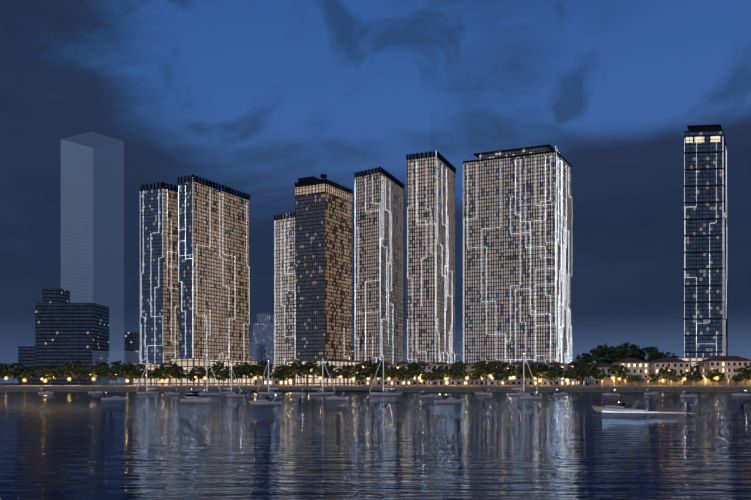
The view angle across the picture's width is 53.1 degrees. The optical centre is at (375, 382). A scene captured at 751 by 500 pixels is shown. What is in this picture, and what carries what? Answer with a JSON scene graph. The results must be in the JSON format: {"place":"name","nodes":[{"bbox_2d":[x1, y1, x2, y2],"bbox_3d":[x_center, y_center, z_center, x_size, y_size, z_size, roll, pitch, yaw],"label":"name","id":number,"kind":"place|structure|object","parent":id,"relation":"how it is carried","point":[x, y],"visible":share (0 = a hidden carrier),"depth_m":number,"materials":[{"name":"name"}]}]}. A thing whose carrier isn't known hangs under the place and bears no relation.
{"place":"outdoors","nodes":[
{"label":"outdoors","id":0,"kind":"place"},
{"bbox_2d":[92,351,140,384],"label":"building","id":1,"kind":"structure","parent":0,"point":[113,365],"depth_m":744.47,"materials":[{"name":"glass"}]},
{"bbox_2d":[0,391,750,499],"bbox_3d":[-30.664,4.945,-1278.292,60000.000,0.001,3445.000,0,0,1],"label":"water","id":2,"kind":"structure","parent":0,"point":[361,445],"depth_m":57.60,"materials":[{"name":"blue liquid"}]},
{"bbox_2d":[180,389,209,402],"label":"cabin cruiser","id":3,"kind":"object","parent":2,"relation":"on","point":[194,397],"visible":0.96,"depth_m":189.88,"materials":[{"name":"white plastic"}]},
{"bbox_2d":[136,354,537,395],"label":"sailboats","id":4,"kind":"object","parent":2,"relation":"in","point":[518,393],"visible":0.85,"depth_m":303.75,"materials":[{"name":"white"}]},
{"bbox_2d":[0,384,750,391],"bbox_3d":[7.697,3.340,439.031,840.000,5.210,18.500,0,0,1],"label":"promenade","id":5,"kind":"structure","parent":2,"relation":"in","point":[431,385],"depth_m":436.97,"materials":[{"name":"grey concrete"}]},
{"bbox_2d":[38,389,749,404],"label":"boats","id":6,"kind":"object","parent":2,"relation":"in","point":[268,401],"visible":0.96,"depth_m":255.55,"materials":[{"name":"white"}]},
{"bbox_2d":[591,401,647,413],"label":"speed boat","id":7,"kind":"object","parent":2,"relation":"on","point":[622,407],"visible":0.88,"depth_m":120.86,"materials":[{"name":"plastic"}]},
{"bbox_2d":[602,411,660,412],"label":"boat wake","id":8,"kind":"object","parent":2,"relation":"on","point":[628,412],"visible":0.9,"depth_m":120.08,"materials":[{"name":"white liquid"}]},
{"bbox_2d":[0,383,750,390],"bbox_3d":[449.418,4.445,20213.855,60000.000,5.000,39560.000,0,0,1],"label":"ground","id":9,"kind":"structure","parent":0,"point":[367,388],"depth_m":439.27,"materials":[{"name":"grey concrete"}]},
{"bbox_2d":[140,182,178,363],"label":"tower","id":10,"kind":"structure","parent":9,"relation":"on","point":[159,285],"depth_m":622.68,"materials":[{"name":"blue glass"}]},
{"bbox_2d":[178,174,249,359],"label":"tower","id":11,"kind":"structure","parent":9,"relation":"on","point":[213,249],"depth_m":622.62,"materials":[{"name":"brown glass"}]},
{"bbox_2d":[18,288,463,384],"bbox_3d":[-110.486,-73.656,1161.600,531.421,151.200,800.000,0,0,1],"label":"buildings","id":12,"kind":"structure","parent":9,"relation":"on","point":[66,331],"depth_m":766.74,"materials":[{"name":"grey concrete"}]},
{"bbox_2d":[274,212,294,365],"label":"tower","id":13,"kind":"structure","parent":9,"relation":"on","point":[284,287],"depth_m":647.58,"materials":[{"name":"grey glass"}]},
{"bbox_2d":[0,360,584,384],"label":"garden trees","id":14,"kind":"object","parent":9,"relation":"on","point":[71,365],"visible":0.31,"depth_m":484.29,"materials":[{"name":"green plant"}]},
{"bbox_2d":[295,192,351,359],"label":"tower","id":15,"kind":"structure","parent":9,"relation":"on","point":[323,275],"depth_m":608.85,"materials":[{"name":"brown glass"}]},
{"bbox_2d":[5,374,718,385],"bbox_3d":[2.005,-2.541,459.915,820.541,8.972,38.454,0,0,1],"label":"street lamps","id":16,"kind":"object","parent":9,"relation":"on","point":[662,380],"visible":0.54,"depth_m":447.55,"materials":[{"name":"yellow"}]},
{"bbox_2d":[0,360,750,384],"bbox_3d":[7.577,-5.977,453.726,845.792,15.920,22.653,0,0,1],"label":"trees","id":17,"kind":"object","parent":9,"relation":"on","point":[544,370],"visible":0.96,"depth_m":452.56,"materials":[{"name":"green plant"}]},
{"bbox_2d":[354,166,403,364],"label":"tower","id":18,"kind":"structure","parent":9,"relation":"on","point":[379,262],"depth_m":654.41,"materials":[{"name":"grey glass"}]},
{"bbox_2d":[132,357,710,384],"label":"tower podiums","id":19,"kind":"object","parent":9,"relation":"on","point":[188,364],"visible":0.12,"depth_m":610.08,"materials":[{"name":"concrete"}]},
{"bbox_2d":[406,150,455,363],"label":"tower","id":20,"kind":"structure","parent":9,"relation":"on","point":[430,257],"depth_m":604.56,"materials":[{"name":"grey glass"}]},
{"bbox_2d":[254,356,750,384],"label":"low-rise buildings","id":21,"kind":"structure","parent":9,"relation":"on","point":[728,366],"depth_m":507.15,"materials":[{"name":"paint"}]},
{"bbox_2d":[464,152,571,363],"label":"tower","id":22,"kind":"structure","parent":9,"relation":"on","point":[517,258],"depth_m":610.44,"materials":[{"name":"grey glass"}]},
{"bbox_2d":[567,342,699,384],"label":"park trees","id":23,"kind":"object","parent":9,"relation":"on","point":[599,353],"visible":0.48,"depth_m":575.92,"materials":[{"name":"green plant"}]},
{"bbox_2d":[684,131,727,356],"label":"tower","id":24,"kind":"structure","parent":9,"relation":"on","point":[706,260],"depth_m":614.37,"materials":[{"name":"blue glass"}]},
{"bbox_2d":[153,124,727,352],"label":"tower roof structures","id":25,"kind":"object","parent":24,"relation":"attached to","point":[309,185],"visible":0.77,"depth_m":613.12,"materials":[{"name":"brown metal"}]},
{"bbox_2d":[0,0,750,382],"label":"sky","id":26,"kind":"structure","parent":0,"point":[101,100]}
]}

